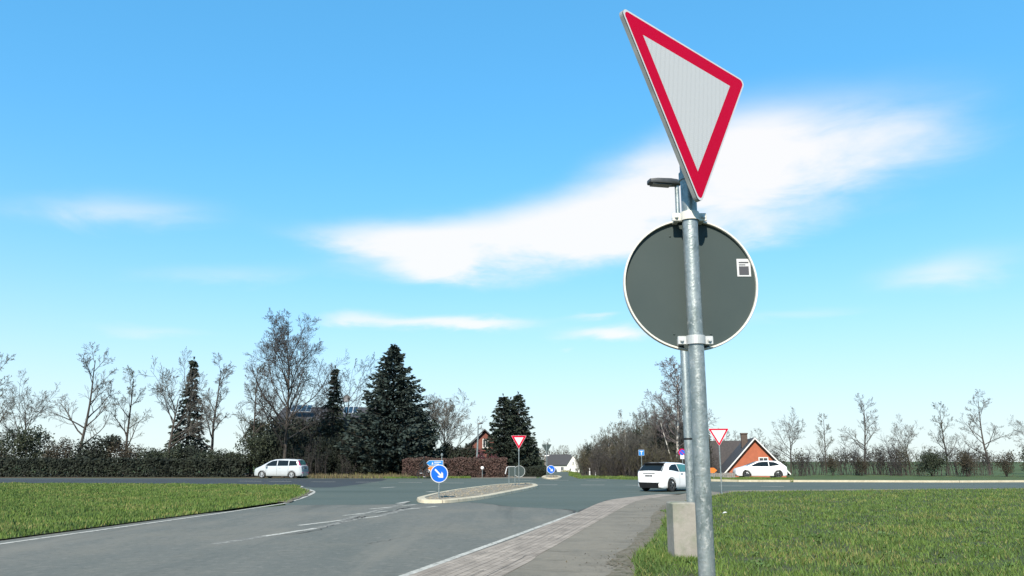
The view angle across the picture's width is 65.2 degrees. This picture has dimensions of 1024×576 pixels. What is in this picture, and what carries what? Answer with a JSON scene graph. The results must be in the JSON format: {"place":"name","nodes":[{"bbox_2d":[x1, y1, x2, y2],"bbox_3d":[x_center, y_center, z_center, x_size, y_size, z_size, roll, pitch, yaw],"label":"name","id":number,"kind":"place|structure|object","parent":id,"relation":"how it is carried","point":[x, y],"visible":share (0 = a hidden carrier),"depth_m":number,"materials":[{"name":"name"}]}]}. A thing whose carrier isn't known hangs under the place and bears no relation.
{"place":"outdoors","nodes":[
{"label":"outdoors","id":0,"kind":"place"},
{"bbox_2d":[0,482,305,538],"bbox_3d":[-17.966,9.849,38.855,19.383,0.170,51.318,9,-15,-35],"label":"corner grass","id":1,"kind":"structure","parent":0,"point":[61,506],"depth_m":29.41,"materials":[{"name":"plant"}]},
{"bbox_2d":[0,473,363,477],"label":"garden bank","id":2,"kind":"structure","parent":0,"point":[149,477],"depth_m":73.72,"materials":[{"name":"green plant"}]},
{"bbox_2d":[0,354,15,423],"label":"woodland tree","id":3,"kind":"object","parent":2,"relation":"on","point":[6,361],"visible":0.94,"depth_m":92.61,"materials":[{"name":"grey plant"}]},
{"bbox_2d":[0,423,56,471],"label":"evergreen bush","id":4,"kind":"object","parent":2,"relation":"on","point":[21,442],"visible":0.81,"depth_m":83.88,"materials":[{"name":"green plant"}]},
{"bbox_2d":[0,368,68,467],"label":"woodland tree","id":5,"kind":"object","parent":2,"relation":"on","point":[28,406],"visible":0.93,"depth_m":92.24,"materials":[{"name":"grey plant"}]},
{"bbox_2d":[42,437,76,475],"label":"evergreen bush","id":6,"kind":"object","parent":2,"relation":"on","point":[52,452],"visible":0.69,"depth_m":82.96,"materials":[{"name":"green plant"}]},
{"bbox_2d":[31,342,122,474],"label":"woodland tree","id":7,"kind":"object","parent":2,"relation":"on","point":[86,425],"visible":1,"depth_m":87.78,"materials":[{"name":"grey plant"}]},
{"bbox_2d":[68,433,123,470],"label":"evergreen bush","id":8,"kind":"object","parent":2,"relation":"on","point":[100,452],"visible":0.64,"depth_m":81.78,"materials":[{"name":"green plant"}]},
{"bbox_2d":[0,456,250,476],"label":"evergreen hedge","id":9,"kind":"object","parent":2,"relation":"on","point":[49,462],"visible":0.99,"depth_m":75.48,"materials":[{"name":"green plant"}]},
{"bbox_2d":[107,440,146,474],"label":"evergreen bush","id":10,"kind":"object","parent":2,"relation":"on","point":[126,450],"visible":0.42,"depth_m":80.77,"materials":[{"name":"green plant"}]},
{"bbox_2d":[103,365,153,473],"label":"woodland tree","id":11,"kind":"object","parent":2,"relation":"on","point":[130,406],"visible":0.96,"depth_m":91.10,"materials":[{"name":"grey plant"}]},
{"bbox_2d":[133,446,183,475],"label":"evergreen bush","id":12,"kind":"object","parent":2,"relation":"on","point":[158,453],"visible":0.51,"depth_m":78.59,"materials":[{"name":"green plant"}]},
{"bbox_2d":[134,346,221,474],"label":"woodland tree","id":13,"kind":"object","parent":2,"relation":"on","point":[160,390],"visible":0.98,"depth_m":83.42,"materials":[{"name":"grey plant"}]},
{"bbox_2d":[161,356,209,471],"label":"spruce tree","id":14,"kind":"object","parent":2,"relation":"on","point":[192,441],"visible":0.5,"depth_m":86.69,"materials":[{"name":"green plant"}]},
{"bbox_2d":[177,445,204,475],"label":"evergreen bush","id":15,"kind":"object","parent":2,"relation":"on","point":[193,450],"visible":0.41,"depth_m":80.14,"materials":[{"name":"green plant"}]},
{"bbox_2d":[176,352,235,474],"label":"woodland tree","id":16,"kind":"object","parent":2,"relation":"on","point":[224,372],"visible":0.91,"depth_m":86.01,"materials":[{"name":"grey plant"}]},
{"bbox_2d":[186,448,241,473],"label":"evergreen bush","id":17,"kind":"object","parent":2,"relation":"on","point":[211,455],"visible":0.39,"depth_m":76.71,"materials":[{"name":"green plant"}]},
{"bbox_2d":[233,430,279,476],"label":"evergreen bush","id":18,"kind":"object","parent":2,"relation":"on","point":[250,446],"visible":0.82,"depth_m":76.64,"materials":[{"name":"green plant"}]},
{"bbox_2d":[232,363,281,475],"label":"woodland tree","id":19,"kind":"object","parent":2,"relation":"on","point":[253,426],"visible":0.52,"depth_m":80.92,"materials":[{"name":"grey plant"}]},
{"bbox_2d":[243,418,288,466],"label":"evergreen bush","id":20,"kind":"object","parent":2,"relation":"on","point":[264,429],"visible":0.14,"depth_m":85.04,"materials":[{"name":"green plant"}]},
{"bbox_2d":[254,429,297,476],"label":"evergreen bush","id":21,"kind":"object","parent":2,"relation":"on","point":[276,441],"visible":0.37,"depth_m":77.41,"materials":[{"name":"green plant"}]},
{"bbox_2d":[268,416,301,437],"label":"evergreen bush","id":22,"kind":"object","parent":2,"relation":"on","point":[279,422],"visible":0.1,"depth_m":86.33,"materials":[{"name":"green plant"}]},
{"bbox_2d":[267,431,310,476],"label":"evergreen bush","id":23,"kind":"object","parent":2,"relation":"on","point":[296,442],"visible":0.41,"depth_m":76.63,"materials":[{"name":"green plant"}]},
{"bbox_2d":[238,308,349,477],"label":"bare tree","id":24,"kind":"object","parent":2,"relation":"on","point":[277,347],"visible":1,"depth_m":74.41,"materials":[{"name":"grey plant"}]},
{"bbox_2d":[287,445,312,469],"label":"evergreen bush","id":25,"kind":"object","parent":2,"relation":"on","point":[297,452],"visible":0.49,"depth_m":75.17,"materials":[{"name":"green plant"}]},
{"bbox_2d":[278,416,324,442],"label":"evergreen bush","id":26,"kind":"object","parent":2,"relation":"on","point":[300,427],"visible":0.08,"depth_m":86.58,"materials":[{"name":"green plant"}]},
{"bbox_2d":[287,431,324,477],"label":"bare shrub","id":27,"kind":"object","parent":2,"relation":"on","point":[314,450],"visible":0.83,"depth_m":73.45,"materials":[{"name":"plant"}]},
{"bbox_2d":[305,436,333,474],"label":"evergreen bush","id":28,"kind":"object","parent":2,"relation":"on","point":[319,447],"visible":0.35,"depth_m":77.37,"materials":[{"name":"green plant"}]},
{"bbox_2d":[314,449,338,474],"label":"evergreen bush","id":29,"kind":"object","parent":2,"relation":"on","point":[328,467],"visible":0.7,"depth_m":74.93,"materials":[{"name":"green plant"}]},
{"bbox_2d":[320,435,344,473],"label":"evergreen bush","id":30,"kind":"object","parent":2,"relation":"on","point":[332,443],"visible":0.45,"depth_m":76.86,"materials":[{"name":"green plant"}]},
{"bbox_2d":[317,366,349,472],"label":"spruce tree","id":31,"kind":"object","parent":2,"relation":"on","point":[333,398],"visible":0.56,"depth_m":81.01,"materials":[{"name":"green plant"}]},
{"bbox_2d":[330,452,351,475],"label":"evergreen bush","id":32,"kind":"object","parent":2,"relation":"on","point":[337,462],"visible":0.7,"depth_m":74.99,"materials":[{"name":"green plant"}]},
{"bbox_2d":[342,447,365,474],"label":"evergreen bush","id":33,"kind":"object","parent":2,"relation":"on","point":[352,461],"visible":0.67,"depth_m":74.61,"materials":[{"name":"green plant"}]},
{"bbox_2d":[301,472,409,477],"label":"dry grass","id":34,"kind":"structure","parent":2,"relation":"on","point":[356,475],"depth_m":70.99,"materials":[{"name":"plant"}]},
{"bbox_2d":[358,451,380,475],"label":"evergreen bush","id":35,"kind":"object","parent":2,"relation":"on","point":[366,465],"visible":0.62,"depth_m":74.55,"materials":[{"name":"green plant"}]},
{"bbox_2d":[334,344,444,474],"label":"spruce tree","id":36,"kind":"object","parent":2,"relation":"on","point":[390,422],"visible":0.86,"depth_m":76.55,"materials":[{"name":"green plant"}]},
{"bbox_2d":[412,410,440,458],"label":"yew bush","id":37,"kind":"object","parent":2,"relation":"on","point":[430,448],"visible":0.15,"depth_m":79.08,"materials":[{"name":"green plant"}]},
{"bbox_2d":[419,388,486,454],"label":"bare tree","id":38,"kind":"object","parent":2,"relation":"on","point":[445,424],"visible":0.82,"depth_m":83.38,"materials":[{"name":"grey plant"}]},
{"bbox_2d":[402,456,507,477],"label":"beech hedge","id":39,"kind":"object","parent":2,"relation":"on","point":[462,466],"visible":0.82,"depth_m":73.37,"materials":[{"name":"brown plant"}]},
{"bbox_2d":[446,442,473,465],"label":"garden bush","id":40,"kind":"object","parent":2,"relation":"on","point":[465,452],"visible":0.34,"depth_m":83.22,"materials":[{"name":"green plant"}]},
{"bbox_2d":[0,502,575,575],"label":"approach road","id":41,"kind":"structure","parent":0,"point":[427,535],"depth_m":15.74,"materials":[{"name":"asphalt"}]},
{"bbox_2d":[212,501,437,543],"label":"faded markings","id":42,"kind":"object","parent":41,"relation":"on","point":[345,519],"visible":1,"depth_m":21.38,"materials":[{"name":"paint"}]},
{"bbox_2d":[295,352,380,437],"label":"bare tree","id":43,"kind":"object","parent":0,"point":[348,398],"visible":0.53,"depth_m":83.33,"materials":[{"name":"grey plant"}]},
{"bbox_2d":[0,478,1023,511],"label":"crossing road","id":44,"kind":"structure","parent":0,"point":[575,494],"depth_m":45.17,"materials":[{"name":"asphalt"}]},
{"bbox_2d":[0,479,385,487],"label":"new asphalt patch","id":45,"kind":"object","parent":44,"relation":"on","point":[320,483],"visible":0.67,"depth_m":59.41,"materials":[{"name":"asphalt"}]},
{"bbox_2d":[254,459,308,477],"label":"estate car","id":46,"kind":"object","parent":44,"relation":"on","point":[293,468],"visible":1,"depth_m":69.50,"materials":[{"name":"silver metal"}]},
{"bbox_2d":[0,480,783,575],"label":"road markings","id":47,"kind":"object","parent":44,"relation":"on","point":[453,557],"visible":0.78,"depth_m":18.09,"materials":[{"name":"paint"}]},
{"bbox_2d":[417,483,537,502],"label":"traffic island","id":48,"kind":"structure","parent":44,"relation":"on","point":[472,493],"depth_m":35.97,"materials":[{"name":"concrete"}]},
{"bbox_2d":[430,464,447,496],"bbox_3d":[-2.873,7.663,31.515,0.702,1.388,0.063,0,-12,0],"label":"keep right sign","id":49,"kind":"object","parent":48,"relation":"on","point":[439,474],"visible":0.99,"depth_m":31.55,"materials":[{"name":"metal"}]},
{"bbox_2d":[512,435,525,484],"bbox_3d":[0.408,10.278,47.590,0.882,3.014,0.097,0,-12,0],"label":"yield sign post","id":50,"kind":"object","parent":48,"relation":"on","point":[519,470],"visible":0.95,"depth_m":47.60,"materials":[{"name":"metal"}]},
{"bbox_2d":[638,462,685,491],"bbox_3d":[8.393,9.905,42.089,4.151,1.470,2.090,11,-17,-43],"label":"hatchback car","id":51,"kind":"object","parent":44,"relation":"on","point":[669,476],"visible":0.81,"depth_m":40.83,"materials":[{"name":"white paint"}]},
{"bbox_2d":[0,462,1023,573],"bbox_3d":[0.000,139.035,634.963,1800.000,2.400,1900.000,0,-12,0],"label":"ground","id":52,"kind":"structure","parent":0,"point":[997,474],"depth_m":78.78,"materials":[{"name":"plant"}]},
{"bbox_2d":[274,395,375,473],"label":"villa","id":53,"kind":"object","parent":52,"relation":"on","point":[300,415],"visible":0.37,"depth_m":96.28,"materials":[{"name":"brick"}]},
{"bbox_2d":[467,429,492,457],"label":"brick house","id":54,"kind":"structure","parent":52,"relation":"on","point":[485,434],"depth_m":96.17,"materials":[{"name":"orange brick"}]},
{"bbox_2d":[481,393,525,473],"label":"spruce tree","id":55,"kind":"object","parent":52,"relation":"on","point":[498,447],"visible":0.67,"depth_m":86.06,"materials":[{"name":"green plant"}]},
{"bbox_2d":[0,445,1023,468],"bbox_3d":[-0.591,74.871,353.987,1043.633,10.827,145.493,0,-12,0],"label":"distant wood","id":56,"kind":"object","parent":52,"relation":"on","point":[980,463],"visible":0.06,"depth_m":324.25,"materials":[{"name":"plant"}]},
{"bbox_2d":[500,391,540,469],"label":"spruce tree","id":57,"kind":"object","parent":52,"relation":"on","point":[525,431],"visible":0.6,"depth_m":87.08,"materials":[{"name":"green plant"}]},
{"bbox_2d":[513,465,546,476],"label":"evergreen hedge","id":58,"kind":"object","parent":52,"relation":"on","point":[535,471],"visible":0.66,"depth_m":76.65,"materials":[{"name":"green plant"}]},
{"bbox_2d":[519,428,546,467],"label":"conifer bush","id":59,"kind":"object","parent":52,"relation":"on","point":[536,453],"visible":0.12,"depth_m":87.56,"materials":[{"name":"green plant"}]},
{"bbox_2d":[409,494,673,575],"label":"paver strip","id":60,"kind":"object","parent":52,"relation":"on","point":[498,559],"visible":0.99,"depth_m":14.58,"materials":[{"name":"concrete pavers"}]},
{"bbox_2d":[545,454,571,471],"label":"white house","id":61,"kind":"structure","parent":52,"relation":"on","point":[558,462],"depth_m":233.75,"materials":[{"name":"tile"}]},
{"bbox_2d":[709,440,740,469],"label":"dark roofed house","id":62,"kind":"structure","parent":52,"relation":"on","point":[727,448],"depth_m":89.43,"materials":[{"name":"tile"}]},
{"bbox_2d":[716,433,790,476],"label":"orange house","id":63,"kind":"structure","parent":52,"relation":"on","point":[746,451],"depth_m":76.47,"materials":[{"name":"orange-red brick"},{"name":"dark roof tile"},{"name":"glass"}]},
{"bbox_2d":[733,460,786,477],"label":"parked car","id":64,"kind":"object","parent":52,"relation":"on","point":[771,469],"visible":0.94,"depth_m":67.89,"materials":[{"name":"white paint"}]},
{"bbox_2d":[765,407,805,473],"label":"woodland tree","id":65,"kind":"object","parent":52,"relation":"on","point":[793,437],"visible":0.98,"depth_m":93.74,"materials":[{"name":"grey plant"}]},
{"bbox_2d":[790,453,811,475],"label":"thicket shrub","id":66,"kind":"object","parent":52,"relation":"on","point":[801,463],"visible":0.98,"depth_m":81.64,"materials":[{"name":"plant"}]},
{"bbox_2d":[794,446,826,474],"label":"thicket shrub","id":67,"kind":"object","parent":52,"relation":"on","point":[816,464],"visible":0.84,"depth_m":87.77,"materials":[{"name":"plant"}]},
{"bbox_2d":[815,414,833,472],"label":"woodland tree","id":68,"kind":"object","parent":52,"relation":"on","point":[831,440],"visible":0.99,"depth_m":100.41,"materials":[{"name":"grey plant"}]},
{"bbox_2d":[824,455,841,474],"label":"evergreen bush","id":69,"kind":"object","parent":52,"relation":"on","point":[830,462],"visible":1,"depth_m":83.85,"materials":[{"name":"green plant"}]},
{"bbox_2d":[833,439,870,474],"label":"thicket shrub","id":70,"kind":"object","parent":52,"relation":"on","point":[844,455],"visible":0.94,"depth_m":85.95,"materials":[{"name":"plant"}]},
{"bbox_2d":[838,393,880,473],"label":"woodland tree","id":71,"kind":"object","parent":52,"relation":"on","point":[864,424],"visible":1,"depth_m":90.68,"materials":[{"name":"grey plant"}]},
{"bbox_2d":[852,455,868,475],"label":"evergreen bush","id":72,"kind":"object","parent":52,"relation":"on","point":[861,462],"visible":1,"depth_m":82.77,"materials":[{"name":"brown plant"}]},
{"bbox_2d":[711,479,1023,482],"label":"kerb","id":73,"kind":"structure","parent":52,"relation":"on","point":[726,480],"depth_m":57.98,"materials":[{"name":"concrete"}]},
{"bbox_2d":[854,446,887,474],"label":"thicket shrub","id":74,"kind":"object","parent":52,"relation":"on","point":[879,464],"visible":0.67,"depth_m":87.68,"materials":[{"name":"plant"}]},
{"bbox_2d":[869,434,912,474],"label":"thicket shrub","id":75,"kind":"object","parent":52,"relation":"on","point":[889,454],"visible":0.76,"depth_m":87.11,"materials":[{"name":"plant"}]},
{"bbox_2d":[886,456,905,475],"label":"thicket shrub","id":76,"kind":"object","parent":52,"relation":"on","point":[896,465],"visible":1,"depth_m":81.93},
{"bbox_2d":[887,414,923,471],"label":"woodland tree","id":77,"kind":"object","parent":52,"relation":"on","point":[905,433],"visible":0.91,"depth_m":98.26,"materials":[{"name":"grey plant"}]},
{"bbox_2d":[894,438,932,475],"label":"thicket shrub","id":78,"kind":"object","parent":52,"relation":"on","point":[906,461],"visible":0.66,"depth_m":84.64,"materials":[{"name":"brown plant"}]},
{"bbox_2d":[913,450,950,475],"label":"evergreen bush","id":79,"kind":"object","parent":52,"relation":"on","point":[928,458],"visible":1,"depth_m":79.66,"materials":[{"name":"green plant"}]},
{"bbox_2d":[929,402,960,472],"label":"woodland tree","id":80,"kind":"object","parent":52,"relation":"on","point":[943,435],"visible":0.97,"depth_m":94.37,"materials":[{"name":"grey plant"}]},
{"bbox_2d":[929,437,975,475],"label":"thicket shrub","id":81,"kind":"object","parent":52,"relation":"on","point":[951,456],"visible":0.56,"depth_m":83.12,"materials":[{"name":"plant"}]},
{"bbox_2d":[955,449,978,476],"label":"evergreen bush","id":82,"kind":"object","parent":52,"relation":"on","point":[965,460],"visible":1,"depth_m":77.93,"materials":[{"name":"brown plant"}]},
{"bbox_2d":[962,442,996,475],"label":"thicket shrub","id":83,"kind":"object","parent":52,"relation":"on","point":[984,461],"visible":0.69,"depth_m":83.79,"materials":[{"name":"plant"}]},
{"bbox_2d":[956,389,1018,474],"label":"woodland tree","id":84,"kind":"object","parent":52,"relation":"on","point":[980,427],"visible":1,"depth_m":89.06,"materials":[{"name":"grey plant"}]},
{"bbox_2d":[991,451,1017,476],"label":"evergreen bush","id":85,"kind":"object","parent":52,"relation":"on","point":[1004,464],"visible":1,"depth_m":78.05,"materials":[{"name":"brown plant"}]},
{"bbox_2d":[0,0,1023,461],"label":"sky","id":86,"kind":"structure","parent":0,"point":[461,186],"materials":[{"name":"blue"}]},
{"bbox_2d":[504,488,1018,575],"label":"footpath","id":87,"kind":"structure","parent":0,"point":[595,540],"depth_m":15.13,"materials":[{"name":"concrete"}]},
{"bbox_2d":[606,504,665,575],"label":"worn earth","id":88,"kind":"structure","parent":87,"relation":"on","point":[648,532],"depth_m":14.40,"materials":[{"name":"soil"}]},
{"bbox_2d":[631,487,1023,575],"bbox_3d":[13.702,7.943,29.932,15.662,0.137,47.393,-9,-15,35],"label":"verge grass","id":89,"kind":"structure","parent":0,"point":[876,560],"depth_m":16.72,"materials":[{"name":"plant"}]},
{"bbox_2d":[626,509,667,575],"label":"edge grass","id":90,"kind":"structure","parent":89,"relation":"on","point":[647,552],"depth_m":12.75,"materials":[{"name":"plant"}]},
{"bbox_2d":[647,178,697,558],"bbox_3d":[2.702,1.278,13.585,0.614,6.558,0.458,0,-12,0],"label":"street lamp","id":91,"kind":"object","parent":89,"relation":"on","point":[681,529],"visible":0.68,"depth_m":13.10,"materials":[{"name":"metal"}]},
{"bbox_2d":[651,550,697,562],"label":"grass","id":92,"kind":"structure","parent":89,"relation":"on","point":[664,555],"depth_m":12.56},
{"bbox_2d":[619,9,757,575],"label":"sign post","id":93,"kind":"object","parent":89,"relation":"on","point":[690,282],"visible":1,"depth_m":3.59,"materials":[{"name":"metal"}]},
{"bbox_2d":[709,428,727,493],"bbox_3d":[9.636,8.049,37.032,0.892,3.106,0.075,-3,-12,12],"label":"yield sign post","id":94,"kind":"object","parent":89,"relation":"on","point":[718,434],"visible":0.98,"depth_m":37.23,"materials":[{"name":"metal"}]},
{"bbox_2d":[635,502,1021,571],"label":"fallen leaves","id":95,"kind":"object","parent":89,"relation":"on","point":[851,533],"visible":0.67,"depth_m":16.29,"materials":[{"name":"brown plant"}]},
{"bbox_2d":[660,509,1023,570],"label":"broadleaf weeds","id":96,"kind":"object","parent":89,"relation":"on","point":[945,556],"visible":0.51,"depth_m":15.64,"materials":[{"name":"green plant"}]},
{"label":"woodland floor","id":97,"kind":"structure","parent":0,"visible":0},
{"bbox_2d":[574,445,600,474],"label":"thicket shrub","id":98,"kind":"object","parent":97,"relation":"on","point":[582,461],"visible":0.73,"depth_m":86.81,"materials":[{"name":"brown plant"}]},
{"bbox_2d":[588,448,618,475],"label":"thicket shrub","id":99,"kind":"object","parent":97,"relation":"on","point":[597,460],"visible":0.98,"depth_m":72.64,"materials":[{"name":"plant"}]},
{"bbox_2d":[579,475,637,479],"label":"verge grass","id":100,"kind":"structure","parent":97,"relation":"on","point":[608,477],"depth_m":69.12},
{"bbox_2d":[604,424,635,474],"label":"woodland tree","id":101,"kind":"object","parent":97,"relation":"on","point":[632,441],"visible":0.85,"depth_m":73.62,"materials":[{"name":"brown plant"}]},
{"bbox_2d":[617,441,648,476],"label":"thicket shrub","id":102,"kind":"object","parent":97,"relation":"on","point":[626,466],"visible":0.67,"depth_m":70.99,"materials":[{"name":"plant"}]},
{"bbox_2d":[627,425,651,456],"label":"woodland tree","id":103,"kind":"object","parent":97,"relation":"on","point":[649,435],"visible":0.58,"depth_m":75.64,"materials":[{"name":"brown plant"}]},
{"bbox_2d":[619,438,662,476],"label":"thicket shrub","id":104,"kind":"object","parent":97,"relation":"on","point":[648,454],"visible":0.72,"depth_m":70.97,"materials":[{"name":"brown plant"}]},
{"bbox_2d":[642,413,675,454],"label":"woodland tree","id":105,"kind":"object","parent":97,"relation":"on","point":[655,434],"visible":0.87,"depth_m":76.13,"materials":[{"name":"brown plant"}]},
{"bbox_2d":[658,433,675,460],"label":"ivy clump","id":106,"kind":"object","parent":97,"relation":"on","point":[669,445],"visible":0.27,"depth_m":77.06,"materials":[{"name":"green plant"}]},
{"bbox_2d":[637,355,717,461],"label":"birch tree","id":107,"kind":"object","parent":97,"relation":"on","point":[678,401],"visible":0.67,"depth_m":77.30,"materials":[{"name":"grey plant"}]},
{"bbox_2d":[711,476,793,481],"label":"grass verge","id":108,"kind":"structure","parent":97,"relation":"on","point":[758,478],"depth_m":62.91,"materials":[{"name":"plant"}]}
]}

